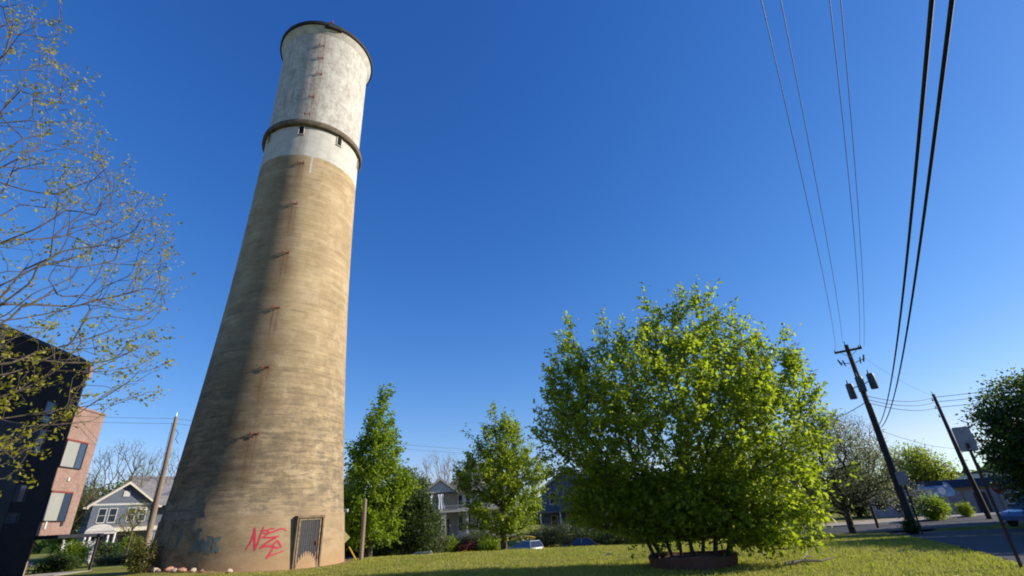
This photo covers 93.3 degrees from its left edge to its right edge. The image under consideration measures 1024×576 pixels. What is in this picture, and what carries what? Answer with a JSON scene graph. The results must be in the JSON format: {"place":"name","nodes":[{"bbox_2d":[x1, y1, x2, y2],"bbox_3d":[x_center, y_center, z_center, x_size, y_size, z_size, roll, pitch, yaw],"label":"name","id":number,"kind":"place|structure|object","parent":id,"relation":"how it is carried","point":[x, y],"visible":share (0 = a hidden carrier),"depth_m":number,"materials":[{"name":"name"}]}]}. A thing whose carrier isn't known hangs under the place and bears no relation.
{"place":"outdoors","nodes":[
{"label":"outdoors","id":0,"kind":"place"},
{"bbox_2d":[61,538,95,562],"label":"white gate","id":1,"kind":"structure","parent":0,"point":[90,544],"depth_m":41.86,"materials":[{"name":"paint"}]},
{"bbox_2d":[77,471,153,508],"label":"bare tree","id":2,"kind":"object","parent":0,"point":[107,490],"visible":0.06,"depth_m":65.31,"materials":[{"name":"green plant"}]},
{"bbox_2d":[0,0,1023,530],"label":"sky","id":3,"kind":"structure","parent":0,"point":[525,163],"materials":[{"name":"blue"}]},
{"bbox_2d":[24,508,1023,575],"bbox_3d":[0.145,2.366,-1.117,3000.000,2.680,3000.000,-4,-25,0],"label":"ground","id":4,"kind":"structure","parent":0,"point":[113,570],"depth_m":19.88,"materials":[{"name":"green plant"}]},
{"bbox_2d":[0,324,106,575],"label":"apartment building","id":5,"kind":"structure","parent":4,"relation":"on","point":[46,508],"depth_m":28.48,"materials":[{"name":"grey brick"}]},
{"bbox_2d":[3,512,19,523],"bbox_3d":[-27.452,12.629,26.524,0.053,0.550,0.890,0,-25,-7],"label":"window","id":6,"kind":"structure","parent":5,"relation":"in","point":[11,518],"depth_m":26.52,"materials":[{"name":"glass"}]},
{"bbox_2d":[11,484,29,501],"bbox_3d":[-27.523,11.478,27.067,0.053,0.900,0.890,0,-25,-7],"label":"window","id":7,"kind":"structure","parent":5,"relation":"in","point":[21,490],"depth_m":27.07,"materials":[{"name":"glass"}]},
{"bbox_2d":[31,445,42,453],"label":"window","id":8,"kind":"structure","parent":5,"relation":"in","point":[39,448],"depth_m":28.21,"materials":[{"name":"glass"}]},
{"bbox_2d":[32,428,47,444],"bbox_3d":[-27.693,8.701,28.378,0.053,0.850,0.890,0,-25,-7],"label":"window","id":9,"kind":"structure","parent":5,"relation":"in","point":[38,432],"depth_m":28.33,"materials":[{"name":"glass"}]},
{"bbox_2d":[39,414,51,423],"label":"window","id":10,"kind":"structure","parent":5,"relation":"in","point":[48,417],"depth_m":28.75,"materials":[{"name":"glass"}]},
{"bbox_2d":[42,400,57,414],"bbox_3d":[-27.786,7.198,29.088,0.053,0.720,0.890,0,-25,-7],"label":"window","id":11,"kind":"structure","parent":5,"relation":"in","point":[48,405],"depth_m":29.04,"materials":[{"name":"glass"}]},
{"bbox_2d":[40,490,73,521],"bbox_3d":[-27.864,13.392,29.659,0.087,1.710,1.940,0,-25,-7],"label":"window","id":12,"kind":"structure","parent":5,"relation":"in","point":[57,505],"depth_m":29.61,"materials":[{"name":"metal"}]},
{"bbox_2d":[58,438,88,469],"bbox_3d":[-28.032,10.652,30.953,0.087,1.680,1.940,0,-25,-7],"label":"window","id":13,"kind":"structure","parent":5,"relation":"in","point":[74,451],"depth_m":30.91,"materials":[{"name":"glass"}]},
{"bbox_2d":[27,551,84,573],"bbox_3d":[-29.708,17.901,31.674,3.267,1.284,2.769,-4,-25,0],"label":"shrub","id":14,"kind":"object","parent":4,"relation":"on","point":[59,563],"visible":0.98,"depth_m":31.23,"materials":[{"name":"green plant"}]},
{"bbox_2d":[40,495,100,554],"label":"evergreen tree","id":15,"kind":"object","parent":4,"relation":"on","point":[57,542],"visible":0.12,"depth_m":58.35,"materials":[{"name":"green plant"}]},
{"bbox_2d":[54,538,93,567],"bbox_3d":[-32.363,19.481,35.767,2.586,2.255,2.634,-4,-25,0],"label":"shrub","id":16,"kind":"object","parent":4,"relation":"on","point":[78,547],"visible":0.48,"depth_m":35.52,"materials":[{"name":"green plant"}]},
{"bbox_2d":[58,467,105,550],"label":"bare tree","id":17,"kind":"object","parent":4,"relation":"on","point":[83,502],"visible":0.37,"depth_m":53.75,"materials":[{"name":"brown plant"}]},
{"bbox_2d":[0,0,195,496],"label":"budding tree","id":18,"kind":"object","parent":4,"relation":"on","point":[37,380],"visible":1,"depth_m":9.92,"materials":[{"name":"bark"},{"name":"yellow-green leaves"}]},
{"bbox_2d":[86,548,135,565],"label":"shrub","id":19,"kind":"object","parent":4,"relation":"on","point":[113,559],"visible":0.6,"depth_m":36.59,"materials":[{"name":"green plant"}]},
{"bbox_2d":[78,437,154,509],"bbox_3d":[-48.416,25.154,58.747,8.784,13.368,7.393,-4,-25,0],"label":"bare tree","id":20,"kind":"object","parent":4,"relation":"on","point":[118,473],"visible":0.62,"depth_m":59.63,"materials":[{"name":"brown plant"}]},
{"bbox_2d":[77,476,173,546],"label":"gabled house","id":21,"kind":"structure","parent":4,"relation":"on","point":[114,502],"depth_m":55.05,"materials":[{"name":"grey wood"}]},
{"bbox_2d":[95,508,107,523],"bbox_3d":[-45.589,25.312,53.693,0.760,1.520,0.090,19,-33,-39],"label":"window","id":22,"kind":"structure","parent":21,"relation":"in","point":[102,512],"depth_m":53.71,"materials":[{"name":"grey wood"}]},
{"bbox_2d":[106,508,117,522],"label":"window","id":23,"kind":"structure","parent":21,"relation":"in","point":[113,511],"depth_m":54.29,"materials":[{"name":"grey wood"}]},
{"bbox_2d":[115,534,125,544],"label":"window","id":24,"kind":"structure","parent":21,"relation":"in","point":[118,536],"depth_m":54.05,"materials":[{"name":"grey glass"}]},
{"bbox_2d":[125,507,136,521],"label":"window","id":25,"kind":"structure","parent":21,"relation":"in","point":[135,507],"depth_m":55.37,"materials":[{"name":"grey glass"}]},
{"bbox_2d":[136,507,147,521],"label":"window","id":26,"kind":"structure","parent":21,"relation":"in","point":[143,519],"depth_m":55.99,"materials":[{"name":"grey"}]},
{"bbox_2d":[113,500,149,554],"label":"young tree","id":27,"kind":"object","parent":4,"relation":"on","point":[131,533],"visible":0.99,"depth_m":42.48,"materials":[{"name":"green plant"}]},
{"bbox_2d":[120,532,164,573],"bbox_3d":[-15.755,11.299,20.660,1.767,1.591,1.558,-4,-25,0],"label":"shrub","id":28,"kind":"object","parent":4,"relation":"on","point":[136,563],"visible":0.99,"depth_m":20.45,"materials":[{"name":"green plant"}]},
{"bbox_2d":[132,447,178,484],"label":"bare tree","id":29,"kind":"object","parent":4,"relation":"on","point":[155,469],"visible":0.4,"depth_m":64.88,"materials":[{"name":"brown plant"}]},
{"bbox_2d":[143,414,178,561],"bbox_3d":[-23.749,13.418,32.783,0.640,9.851,0.398,-4,-25,1],"label":"utility pole","id":30,"kind":"object","parent":4,"relation":"on","point":[154,508],"visible":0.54,"depth_m":32.68,"materials":[{"name":"brown wood"}]},
{"bbox_2d":[176,568,186,572],"bbox_3d":[-13.578,11.607,19.857,0.387,0.215,0.231,2,-26,-11],"label":"stone","id":31,"kind":"object","parent":4,"relation":"on","point":[181,570],"visible":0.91,"depth_m":19.80,"materials":[{"name":"stone"}]},
{"bbox_2d":[143,20,372,571],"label":"water tower","id":32,"kind":"structure","parent":4,"relation":"on","point":[257,484],"depth_m":25.99,"materials":[{"name":"concrete"}]},
{"bbox_2d":[297,126,304,134],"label":"window","id":33,"kind":"structure","parent":32,"relation":"in","point":[301,129],"depth_m":32.29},
{"bbox_2d":[297,520,319,562],"bbox_3d":[-9.464,11.857,22.466,0.120,2.010,1.040,-19,-29,29],"label":"door","id":34,"kind":"structure","parent":32,"relation":"in","point":[309,530],"depth_m":22.57,"materials":[{"name":"wood"}]},
{"bbox_2d":[336,136,341,147],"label":"window","id":35,"kind":"structure","parent":32,"relation":"in","point":[339,141],"depth_m":33.47,"materials":[{"name":"white"}]},
{"bbox_2d":[344,509,349,541],"bbox_3d":[-11.789,17.698,33.889,0.835,4.010,0.229,0,-25,-7],"label":"road sign","id":36,"kind":"object","parent":4,"relation":"on","point":[347,537],"visible":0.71,"depth_m":34.31,"materials":[{"name":"metal"}]},
{"bbox_2d":[359,498,366,559],"bbox_3d":[-8.129,13.180,26.396,0.219,3.101,0.235,-4,-25,0],"label":"timber post","id":37,"kind":"object","parent":4,"relation":"on","point":[361,552],"visible":0.87,"depth_m":26.29,"materials":[{"name":"brown wood"}]},
{"bbox_2d":[344,382,421,556],"bbox_3d":[-10.925,14.415,38.033,7.447,14.314,5.812,-4,-25,0],"label":"columnar tree","id":38,"kind":"object","parent":4,"relation":"on","point":[363,472],"visible":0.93,"depth_m":37.16,"materials":[{"name":"green plant"}]},
{"bbox_2d":[395,508,454,553],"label":"yew tree","id":39,"kind":"object","parent":4,"relation":"on","point":[436,545],"visible":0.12,"depth_m":49.45,"materials":[{"name":"green plant"}]},
{"bbox_2d":[417,449,448,491],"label":"bare tree","id":40,"kind":"object","parent":4,"relation":"on","point":[426,468],"visible":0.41,"depth_m":81.69,"materials":[{"name":"grey plant"}]},
{"bbox_2d":[438,533,459,552],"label":"shrub","id":41,"kind":"object","parent":4,"relation":"on","point":[452,548],"visible":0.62,"depth_m":54.95,"materials":[{"name":"green plant"}]},
{"bbox_2d":[440,453,459,482],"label":"bare tree","id":42,"kind":"object","parent":4,"relation":"on","point":[448,476],"visible":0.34,"depth_m":78.41,"materials":[{"name":"grey plant"}]},
{"bbox_2d":[452,535,469,550],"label":"shrub","id":43,"kind":"object","parent":4,"relation":"on","point":[461,541],"visible":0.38,"depth_m":56.02,"materials":[{"name":"green plant"}]},
{"bbox_2d":[458,541,479,551],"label":"shrub","id":44,"kind":"object","parent":4,"relation":"on","point":[469,547],"visible":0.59,"depth_m":53.88,"materials":[{"name":"red plant"}]},
{"bbox_2d":[424,460,516,540],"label":"porch house","id":45,"kind":"structure","parent":4,"relation":"on","point":[452,509],"depth_m":63.78,"materials":[{"name":"grey"}]},
{"bbox_2d":[437,494,443,509],"bbox_3d":[-9.141,27.438,61.996,0.932,1.790,0.165,0,-25,-7],"label":"porch curtain","id":46,"kind":"object","parent":45,"relation":"attached to","point":[440,503],"visible":0.97,"depth_m":61.97,"materials":[{"name":"white fabric"}]},
{"bbox_2d":[445,496,449,509],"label":"window","id":47,"kind":"structure","parent":45,"relation":"in","point":[447,498],"depth_m":65.14,"materials":[{"name":"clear glass"}]},
{"bbox_2d":[458,494,462,508],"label":"window","id":48,"kind":"structure","parent":45,"relation":"in","point":[460,497],"depth_m":63.80,"materials":[{"name":"black glass"}]},
{"bbox_2d":[458,515,462,531],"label":"window","id":49,"kind":"structure","parent":45,"relation":"in","point":[460,519],"depth_m":62.67,"materials":[{"name":"black glass"}]},
{"bbox_2d":[462,530,493,545],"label":"shrub","id":50,"kind":"object","parent":4,"relation":"on","point":[474,538],"visible":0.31,"depth_m":55.88,"materials":[{"name":"green plant"}]},
{"bbox_2d":[476,535,500,550],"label":"shrub","id":51,"kind":"object","parent":4,"relation":"on","point":[486,546],"visible":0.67,"depth_m":53.36,"materials":[{"name":"green plant"}]},
{"bbox_2d":[447,401,555,549],"bbox_3d":[-1.096,16.673,41.911,8.884,13.401,6.969,5,-27,-18],"label":"maple tree","id":52,"kind":"object","parent":4,"relation":"on","point":[510,462],"visible":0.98,"depth_m":40.91,"materials":[{"name":"green leaf"},{"name":"bark"}]},
{"bbox_2d":[28,513,995,562],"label":"kerb","id":53,"kind":"structure","parent":4,"relation":"on","point":[864,524],"depth_m":39.12,"materials":[{"name":"concrete"}]},
{"bbox_2d":[31,461,1003,553],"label":"distant woods","id":54,"kind":"object","parent":4,"relation":"on","point":[38,548],"visible":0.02,"depth_m":108.52,"materials":[{"name":"green plant"}]},
{"bbox_2d":[507,540,543,549],"bbox_3d":[1.301,26.831,49.800,2.140,1.450,4.390,15,-31,-34],"label":"parked car","id":55,"kind":"object","parent":4,"relation":"on","point":[526,544],"visible":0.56,"depth_m":48.88,"materials":[{"name":"silver metal"}]},
{"bbox_2d":[515,536,535,540],"bbox_3d":[1.365,25.909,50.122,2.720,0.432,1.000,-22,-31,34],"label":"kayak","id":56,"kind":"object","parent":55,"relation":"on","point":[529,537],"visible":0.75,"depth_m":49.83,"materials":[{"name":"yellow plastic"}]},
{"bbox_2d":[525,522,562,546],"bbox_3d":[3.913,28.544,56.142,4.790,2.814,3.894,-4,-25,0],"label":"shrub","id":57,"kind":"object","parent":4,"relation":"on","point":[545,535],"visible":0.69,"depth_m":55.48,"materials":[{"name":"green plant"}]},
{"bbox_2d":[548,521,587,545],"bbox_3d":[6.436,27.906,54.877,4.856,2.843,4.523,-4,-25,0],"label":"shrub","id":58,"kind":"object","parent":4,"relation":"on","point":[563,526],"visible":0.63,"depth_m":54.37,"materials":[{"name":"green plant"}]},
{"bbox_2d":[538,465,606,535],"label":"blue house","id":59,"kind":"structure","parent":4,"relation":"on","point":[552,514],"depth_m":67.54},
{"bbox_2d":[549,492,556,504],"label":"window","id":60,"kind":"structure","parent":59,"relation":"in","point":[551,501],"depth_m":68.05,"materials":[{"name":"grey glass"}]},
{"bbox_2d":[551,515,557,527],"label":"window","id":61,"kind":"structure","parent":59,"relation":"in","point":[554,518],"depth_m":66.83,"materials":[{"name":"grey glass"}]},
{"bbox_2d":[558,537,599,547],"bbox_3d":[6.576,25.771,48.239,4.390,1.450,2.140,-8,-26,9],"label":"parked car","id":62,"kind":"object","parent":4,"relation":"on","point":[583,541],"visible":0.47,"depth_m":47.67,"materials":[{"name":"black paint"}]},
{"bbox_2d":[573,528,613,544],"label":"shrub","id":63,"kind":"object","parent":4,"relation":"on","point":[593,536],"visible":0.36,"depth_m":52.28,"materials":[{"name":"green plant"}]},
{"bbox_2d":[597,528,633,544],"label":"shrub","id":64,"kind":"object","parent":4,"relation":"on","point":[607,541],"visible":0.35,"depth_m":49.98,"materials":[{"name":"green plant"}]},
{"bbox_2d":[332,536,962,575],"bbox_3d":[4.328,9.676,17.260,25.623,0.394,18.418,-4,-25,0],"label":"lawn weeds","id":65,"kind":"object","parent":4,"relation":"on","point":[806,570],"visible":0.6,"depth_m":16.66,"materials":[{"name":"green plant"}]},
{"bbox_2d":[648,549,737,570],"bbox_3d":[5.456,8.196,14.603,2.600,0.385,2.600,-4,-25,0],"label":"planter ring","id":66,"kind":"object","parent":4,"relation":"on","point":[699,561],"visible":0.8,"depth_m":13.68,"materials":[{"name":"soil"}]},
{"bbox_2d":[520,275,863,565],"bbox_3d":[5.431,4.312,16.929,10.633,9.663,7.156,-4,-25,0],"label":"multi stem tree","id":67,"kind":"object","parent":66,"relation":"in","point":[746,518],"visible":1,"depth_m":15.04,"materials":[{"name":"green plant"}]},
{"bbox_2d":[784,555,835,564],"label":"fallen branch","id":68,"kind":"object","parent":4,"relation":"on","point":[799,561],"visible":0.93,"depth_m":13.29,"materials":[{"name":"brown wood"}]},
{"bbox_2d":[795,491,833,523],"bbox_3d":[27.131,20.073,44.669,4.736,3.273,4.488,16,-31,-35],"label":"shrub","id":69,"kind":"object","parent":4,"relation":"on","point":[816,510],"visible":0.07,"depth_m":43.92,"materials":[{"name":"green plant"}]},
{"bbox_2d":[769,406,933,532],"bbox_3d":[21.725,11.945,32.636,8.403,8.307,6.942,-4,-25,0],"label":"flowering tree","id":70,"kind":"object","parent":4,"relation":"on","point":[869,461],"visible":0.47,"depth_m":31.39,"materials":[{"name":"white plant"}]},
{"bbox_2d":[823,465,882,516],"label":"background tree","id":71,"kind":"object","parent":4,"relation":"on","point":[860,512],"visible":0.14,"depth_m":53.05,"materials":[{"name":"green plant"}]},
{"bbox_2d":[826,410,898,527],"bbox_3d":[26.386,13.447,36.629,5.752,8.484,4.396,-4,-25,0],"label":"bare tree","id":72,"kind":"object","parent":4,"relation":"on","point":[875,519],"visible":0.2,"depth_m":36.59,"materials":[{"name":"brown plant"}]},
{"bbox_2d":[834,342,919,533],"bbox_3d":[22.307,8.668,29.471,1.690,11.500,0.925,-20,-30,31],"label":"utility pole","id":73,"kind":"object","parent":4,"relation":"on","point":[888,459],"visible":0.98,"depth_m":30.01,"materials":[{"name":"brown wood"}]},
{"bbox_2d":[761,0,835,347],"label":"power line","id":74,"kind":"object","parent":73,"relation":"attached to","point":[794,145],"visible":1,"depth_m":11.71,"materials":[{"name":"metal"}]},
{"bbox_2d":[780,0,842,342],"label":"power line","id":75,"kind":"object","parent":73,"relation":"attached to","point":[808,142],"visible":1,"depth_m":12.19,"materials":[{"name":"metal"}]},
{"bbox_2d":[829,0,859,346],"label":"power line","id":76,"kind":"object","parent":73,"relation":"attached to","point":[845,142],"visible":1,"depth_m":11.92,"materials":[{"name":"metal"}]},
{"bbox_2d":[840,0,863,302],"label":"power line","id":77,"kind":"object","parent":73,"relation":"attached to","point":[852,132],"visible":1,"depth_m":11.75,"materials":[{"name":"metal"}]},
{"bbox_2d":[868,396,933,401],"bbox_3d":[29.187,8.061,35.814,17.403,1.623,0.044,16,-32,-35],"label":"service wire","id":78,"kind":"object","parent":73,"relation":"attached to","point":[901,401],"visible":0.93,"depth_m":34.89,"materials":[{"name":"black rubber"}]},
{"bbox_2d":[870,400,934,405],"bbox_3d":[29.205,8.344,35.680,17.403,1.470,0.044,16,-32,-35],"label":"service wire","id":79,"kind":"object","parent":73,"relation":"attached to","point":[902,405],"visible":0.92,"depth_m":34.50,"materials":[{"name":"black rubber"}]},
{"bbox_2d":[871,403,937,410],"bbox_3d":[29.223,8.646,35.538,17.403,1.224,0.044,16,-32,-35],"label":"service wire","id":80,"kind":"object","parent":73,"relation":"attached to","point":[903,409],"visible":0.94,"depth_m":34.00,"materials":[{"name":"black rubber"}]},
{"bbox_2d":[878,0,934,425],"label":"overhead cable","id":81,"kind":"object","parent":73,"relation":"attached to","point":[926,56],"visible":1,"depth_m":5.36,"materials":[{"name":"black rubber"}]},
{"bbox_2d":[881,0,954,427],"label":"overhead cable","id":82,"kind":"object","parent":73,"relation":"attached to","point":[944,58],"visible":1,"depth_m":5.34,"materials":[{"name":"black rubber"}]},
{"bbox_2d":[868,488,934,517],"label":"shop","id":83,"kind":"structure","parent":4,"relation":"on","point":[880,512],"depth_m":48.83,"materials":[{"name":"blue"}]},
{"bbox_2d":[874,499,886,510],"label":"window","id":84,"kind":"structure","parent":83,"relation":"in","point":[877,509],"depth_m":49.47,"materials":[{"name":"grey glass"}]},
{"bbox_2d":[908,496,920,515],"bbox_3d":[39.801,21.693,47.957,0.700,1.900,0.047,-20,-30,31],"label":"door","id":85,"kind":"structure","parent":83,"relation":"in","point":[910,496],"depth_m":47.84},
{"bbox_2d":[897,514,923,533],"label":"shrub","id":86,"kind":"object","parent":4,"relation":"on","point":[909,527],"visible":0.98,"depth_m":27.03,"materials":[{"name":"green plant"}]},
{"bbox_2d":[877,438,964,487],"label":"round tree","id":87,"kind":"object","parent":4,"relation":"on","point":[922,465],"visible":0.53,"depth_m":51.79,"materials":[{"name":"green leaf"},{"name":"bark"}]},
{"bbox_2d":[914,491,952,520],"bbox_3d":[34.747,18.049,40.107,2.703,2.241,2.803,-4,-25,0],"label":"shrub","id":88,"kind":"object","parent":4,"relation":"on","point":[939,508],"visible":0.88,"depth_m":39.54,"materials":[{"name":"green plant"}]},
{"bbox_2d":[917,482,954,513],"bbox_3d":[41.587,20.523,47.060,2.800,3.050,0.268,-22,-31,33],"label":"mural board","id":89,"kind":"object","parent":4,"relation":"on","point":[945,489],"visible":0.84,"depth_m":47.06,"materials":[{"name":"paint"}]},
{"bbox_2d":[931,392,992,518],"bbox_3d":[36.278,13.357,39.209,0.650,10.040,0.380,-23,-32,36],"label":"utility pole","id":90,"kind":"object","parent":4,"relation":"on","point":[985,509],"visible":0.94,"depth_m":38.73,"materials":[{"name":"brown wood"}]},
{"bbox_2d":[903,476,1023,513],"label":"roadside building","id":91,"kind":"structure","parent":4,"relation":"on","point":[964,491],"depth_m":47.05,"materials":[{"name":"white paint"}]},
{"bbox_2d":[973,492,992,511],"bbox_3d":[45.272,20.634,46.425,0.900,1.900,0.047,-15,-28,23],"label":"door","id":92,"kind":"structure","parent":91,"relation":"in","point":[983,494],"depth_m":46.41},
{"bbox_2d":[1004,491,1020,503],"bbox_3d":[47.331,19.806,45.608,1.140,1.070,0.090,-15,-28,23],"label":"window","id":93,"kind":"structure","parent":91,"relation":"in","point":[1009,499],"depth_m":45.71,"materials":[{"name":"grey glass"}]},
{"bbox_2d":[954,501,975,516],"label":"shrub","id":94,"kind":"object","parent":4,"relation":"on","point":[966,509],"visible":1,"depth_m":41.37,"materials":[{"name":"green plant"}]},
{"bbox_2d":[942,470,1008,478],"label":"white building","id":95,"kind":"structure","parent":4,"relation":"on","point":[975,475],"depth_m":76.53,"materials":[{"name":"paint"}]},
{"bbox_2d":[951,426,1022,567],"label":"road sign","id":96,"kind":"object","parent":4,"relation":"on","point":[964,438],"visible":0.98,"depth_m":11.55,"materials":[{"name":"grey metal"}]},
{"bbox_2d":[955,364,1023,513],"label":"oak tree","id":97,"kind":"object","parent":4,"relation":"on","point":[1006,429],"visible":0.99,"depth_m":27.91,"materials":[{"name":"green plant"}]},
{"bbox_2d":[1000,498,1023,526],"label":"parked car","id":98,"kind":"object","parent":4,"relation":"on","point":[1014,516],"visible":0.74,"depth_m":28.19,"materials":[{"name":"blue paint"}]},
{"bbox_2d":[27,514,1023,566],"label":"street","id":99,"kind":"structure","parent":0,"point":[968,521],"depth_m":35.08,"materials":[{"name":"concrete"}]},
{"bbox_2d":[87,539,125,562],"bbox_3d":[-37.660,24.068,44.439,3.998,1.924,2.803,-4,-25,0],"label":"shrub","id":100,"kind":"object","parent":99,"relation":"on","point":[112,547],"visible":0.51,"depth_m":44.20,"materials":[{"name":"green plant"}]},
{"bbox_2d":[117,534,144,553],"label":"shrub","id":101,"kind":"object","parent":99,"relation":"on","point":[123,544],"visible":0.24,"depth_m":45.95,"materials":[{"name":"green plant"}]},
{"bbox_2d":[343,467,367,557],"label":"yew tree","id":102,"kind":"object","parent":99,"relation":"on","point":[347,554],"visible":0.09,"depth_m":48.55,"materials":[{"name":"green plant"}]},
{"bbox_2d":[344,496,417,557],"bbox_3d":[-13.348,23.807,47.906,8.380,6.990,6.363,-4,-25,0],"label":"yew tree","id":103,"kind":"object","parent":99,"relation":"on","point":[374,554],"visible":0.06,"depth_m":46.39,"materials":[{"name":"green plant"}]},
{"bbox_2d":[355,469,446,555],"bbox_3d":[-10.677,21.622,45.926,8.926,8.952,6.070,-4,-25,0],"label":"evergreen tree","id":104,"kind":"object","parent":99,"relation":"on","point":[418,506],"visible":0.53,"depth_m":45.07,"materials":[{"name":"green plant"}]},
{"bbox_2d":[991,482,1007,508],"bbox_3d":[34.097,14.794,33.446,0.739,2.520,0.089,-17,-29,27],"label":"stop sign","id":105,"kind":"object","parent":99,"relation":"on","point":[994,489],"visible":0.62,"depth_m":33.75,"materials":[{"name":"metal"}]},
{"bbox_2d":[786,512,983,526],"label":"path","id":106,"kind":"structure","parent":0,"point":[878,520],"depth_m":43.87,"materials":[{"name":"grey concrete"}]},
{"bbox_2d":[804,511,1002,526],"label":"pavement","id":107,"kind":"structure","parent":0,"point":[902,520],"depth_m":40.85,"materials":[{"name":"concrete"}]},
{"bbox_2d":[891,528,1023,563],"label":"road","id":108,"kind":"structure","parent":0,"point":[994,542],"depth_m":18.61,"materials":[{"name":"grey asphalt"}]},
{"bbox_2d":[895,471,923,533],"bbox_3d":[21.982,11.806,26.634,0.480,3.150,0.095,-20,-30,31],"label":"road sign","id":109,"kind":"object","parent":108,"relation":"on","point":[901,477],"visible":1,"depth_m":27.01,"materials":[{"name":"metal"}]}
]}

